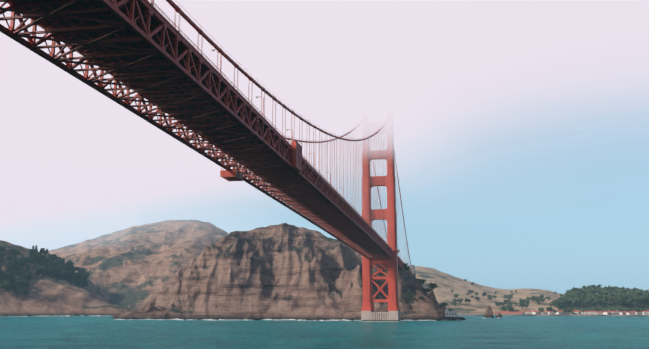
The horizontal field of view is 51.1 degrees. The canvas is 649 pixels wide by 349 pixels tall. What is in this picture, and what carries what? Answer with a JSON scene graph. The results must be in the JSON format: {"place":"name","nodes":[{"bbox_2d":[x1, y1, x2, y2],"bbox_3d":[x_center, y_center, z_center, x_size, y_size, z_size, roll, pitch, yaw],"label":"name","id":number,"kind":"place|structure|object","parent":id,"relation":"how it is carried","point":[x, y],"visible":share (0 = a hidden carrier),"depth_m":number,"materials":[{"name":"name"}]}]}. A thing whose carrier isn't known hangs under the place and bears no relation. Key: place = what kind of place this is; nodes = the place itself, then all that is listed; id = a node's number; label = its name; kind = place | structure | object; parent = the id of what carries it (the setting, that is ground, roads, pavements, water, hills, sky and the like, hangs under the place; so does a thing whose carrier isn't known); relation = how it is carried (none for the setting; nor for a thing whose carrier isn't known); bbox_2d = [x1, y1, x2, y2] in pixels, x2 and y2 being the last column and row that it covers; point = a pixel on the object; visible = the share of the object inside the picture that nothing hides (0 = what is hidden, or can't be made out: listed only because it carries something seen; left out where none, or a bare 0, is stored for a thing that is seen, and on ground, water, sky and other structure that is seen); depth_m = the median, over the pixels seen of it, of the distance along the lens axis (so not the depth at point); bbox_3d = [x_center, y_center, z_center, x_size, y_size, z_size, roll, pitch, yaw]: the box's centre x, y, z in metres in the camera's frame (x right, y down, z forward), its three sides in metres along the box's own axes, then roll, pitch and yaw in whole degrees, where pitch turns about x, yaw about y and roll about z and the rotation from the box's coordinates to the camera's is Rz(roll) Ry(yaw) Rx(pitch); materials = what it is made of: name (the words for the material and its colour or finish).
{"place":"outdoors","nodes":[
{"label":"outdoors","id":0,"kind":"place"},
{"bbox_2d":[0,240,130,315],"bbox_3d":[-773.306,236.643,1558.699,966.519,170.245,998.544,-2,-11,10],"label":"hill","id":1,"kind":"structure","parent":0,"point":[48,295],"depth_m":1261.56,"materials":[{"name":"brown soil"}]},
{"bbox_2d":[3,262,10,269],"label":"conifer tree","id":2,"kind":"object","parent":1,"relation":"on","point":[7,265],"visible":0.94,"depth_m":1305.20,"materials":[{"name":"green plant"}]},
{"bbox_2d":[3,282,11,292],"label":"cypress tree","id":3,"kind":"object","parent":1,"relation":"on","point":[7,285],"visible":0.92,"depth_m":1222.71,"materials":[{"name":"green plant"}]},
{"bbox_2d":[12,275,24,279],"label":"cypress tree","id":4,"kind":"object","parent":1,"relation":"on","point":[19,278],"visible":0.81,"depth_m":1272.38,"materials":[{"name":"green plant"}]},
{"bbox_2d":[15,280,25,285],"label":"cypress tree","id":5,"kind":"object","parent":1,"relation":"on","point":[20,283],"visible":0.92,"depth_m":1239.65,"materials":[{"name":"green plant"}]},
{"bbox_2d":[21,289,30,297],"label":"cypress tree","id":6,"kind":"object","parent":1,"relation":"on","point":[25,292],"visible":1,"depth_m":1231.39,"materials":[{"name":"green plant"}]},
{"bbox_2d":[66,313,79,315],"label":"shore rock","id":7,"kind":"object","parent":1,"relation":"on","point":[72,314],"visible":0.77,"depth_m":1203.66,"materials":[{"name":"grey stone"}]},
{"bbox_2d":[46,220,228,309],"bbox_3d":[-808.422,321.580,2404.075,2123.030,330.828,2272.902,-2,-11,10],"label":"hill","id":8,"kind":"structure","parent":0,"point":[132,267],"depth_m":1894.90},
{"bbox_2d":[113,223,444,320],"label":"rocky cliff","id":9,"kind":"structure","parent":0,"point":[284,271],"depth_m":862.73,"materials":[{"name":"brown stone"}]},
{"bbox_2d":[404,293,415,299],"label":"eucalyptus tree","id":10,"kind":"object","parent":9,"relation":"on","point":[410,295],"visible":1,"depth_m":803.90,"materials":[{"name":"green plant"}]},
{"bbox_2d":[427,282,437,291],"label":"eucalyptus tree","id":11,"kind":"object","parent":9,"relation":"on","point":[432,285],"visible":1,"depth_m":795.42,"materials":[{"name":"green plant"}]},
{"bbox_2d":[0,316,648,348],"bbox_3d":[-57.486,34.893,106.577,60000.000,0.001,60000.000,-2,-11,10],"label":"water","id":12,"kind":"structure","parent":0,"point":[470,332],"depth_m":374.65,"materials":[{"name":"teal liquid"}]},
{"bbox_2d":[0,0,415,321],"bbox_3d":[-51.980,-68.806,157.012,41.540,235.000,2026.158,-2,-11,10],"label":"suspension bridge","id":13,"kind":"structure","parent":12,"relation":"on","point":[149,52],"depth_m":216.75,"materials":[{"name":"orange metal"}]},
{"bbox_2d":[243,316,254,319],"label":"shore rock","id":14,"kind":"object","parent":12,"relation":"on","point":[248,318],"visible":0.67,"depth_m":788.28,"materials":[{"name":"grey stone"}]},
{"bbox_2d":[439,317,465,320],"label":"rock","id":15,"kind":"object","parent":12,"relation":"on","point":[452,319],"visible":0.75,"depth_m":756.24,"materials":[{"name":"grey stone"}]},
{"bbox_2d":[444,309,456,316],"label":"building","id":16,"kind":"structure","parent":15,"relation":"on","point":[448,313],"depth_m":764.47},
{"bbox_2d":[483,305,493,317],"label":"sea rock","id":17,"kind":"object","parent":12,"relation":"in","point":[488,313],"visible":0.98,"depth_m":954.43,"materials":[{"name":"brown stone"}]},
{"bbox_2d":[0,0,648,293],"label":"sky","id":18,"kind":"structure","parent":0,"point":[521,127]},
{"bbox_2d":[415,266,563,312],"bbox_3d":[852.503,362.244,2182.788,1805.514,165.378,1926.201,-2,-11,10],"label":"fort baker hills","id":19,"kind":"structure","parent":0,"point":[446,283],"depth_m":1851.55,"materials":[{"name":"beige plant"}]},
{"bbox_2d":[457,313,648,315],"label":"shore","id":20,"kind":"structure","parent":0,"point":[470,314],"depth_m":1238.38,"materials":[{"name":"beige soil"}]},
{"bbox_2d":[493,312,528,315],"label":"fort baker wharf and shed","id":21,"kind":"object","parent":20,"relation":"on","point":[508,313],"visible":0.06,"depth_m":1262.57,"materials":[{"name":"pink paint"}]},
{"bbox_2d":[603,311,611,314],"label":"house","id":22,"kind":"structure","parent":20,"relation":"on","point":[607,313],"depth_m":1221.66,"materials":[{"name":"white paint"}]},
{"bbox_2d":[610,310,619,314],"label":"house","id":23,"kind":"structure","parent":20,"relation":"on","point":[615,312],"depth_m":1227.73,"materials":[{"name":"white paint"}]},
{"bbox_2d":[626,311,635,314],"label":"house","id":24,"kind":"structure","parent":20,"relation":"on","point":[630,313],"depth_m":1198.53,"materials":[{"name":"white paint"}]},
{"bbox_2d":[558,295,648,313],"bbox_3d":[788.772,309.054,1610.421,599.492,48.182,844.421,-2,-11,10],"label":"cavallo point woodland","id":25,"kind":"object","parent":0,"point":[607,306],"visible":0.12,"depth_m":1359.59,"materials":[{"name":"green plant"}]},
{"bbox_2d":[552,301,566,309],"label":"eucalyptus tree","id":26,"kind":"object","parent":25,"relation":"on","point":[559,305],"visible":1,"depth_m":1374.77,"materials":[{"name":"green plant"}]},
{"bbox_2d":[561,298,571,306],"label":"eucalyptus tree","id":27,"kind":"object","parent":25,"relation":"on","point":[567,302],"visible":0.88,"depth_m":1385.10,"materials":[{"name":"green plant"}]},
{"bbox_2d":[567,292,579,296],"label":"eucalyptus tree","id":28,"kind":"object","parent":25,"relation":"on","point":[572,294],"visible":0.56,"depth_m":1458.06,"materials":[{"name":"green plant"}]},
{"bbox_2d":[570,297,579,308],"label":"eucalyptus tree","id":29,"kind":"object","parent":25,"relation":"on","point":[575,301],"visible":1,"depth_m":1365.81,"materials":[{"name":"green plant"}]},
{"bbox_2d":[591,295,600,305],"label":"eucalyptus tree","id":30,"kind":"object","parent":25,"relation":"on","point":[594,297],"visible":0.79,"depth_m":1369.85,"materials":[{"name":"green plant"}]},
{"bbox_2d":[595,298,602,307],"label":"eucalyptus tree","id":31,"kind":"object","parent":25,"relation":"on","point":[597,301],"visible":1,"depth_m":1346.91,"materials":[{"name":"green plant"}]},
{"bbox_2d":[601,295,611,301],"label":"eucalyptus tree","id":32,"kind":"object","parent":25,"relation":"on","point":[605,298],"visible":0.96,"depth_m":1362.88,"materials":[{"name":"green plant"}]},
{"bbox_2d":[613,296,625,306],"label":"eucalyptus tree","id":33,"kind":"object","parent":25,"relation":"on","point":[620,300],"visible":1,"depth_m":1340.08,"materials":[{"name":"green plant"}]},
{"bbox_2d":[621,294,631,304],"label":"eucalyptus tree","id":34,"kind":"object","parent":25,"relation":"on","point":[625,296],"visible":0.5,"depth_m":1360.37,"materials":[{"name":"green plant"}]},
{"bbox_2d":[627,297,641,307],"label":"eucalyptus tree","id":35,"kind":"object","parent":25,"relation":"on","point":[632,299],"visible":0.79,"depth_m":1331.22,"materials":[{"name":"green plant"}]},
{"bbox_2d":[632,301,639,306],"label":"eucalyptus tree","id":36,"kind":"object","parent":25,"relation":"on","point":[635,303],"visible":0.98,"depth_m":1318.60,"materials":[{"name":"green plant"}]},
{"bbox_2d":[640,294,648,304],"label":"eucalyptus tree","id":37,"kind":"object","parent":25,"relation":"on","point":[646,297],"visible":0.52,"depth_m":1363.66,"materials":[{"name":"green plant"}]}
]}

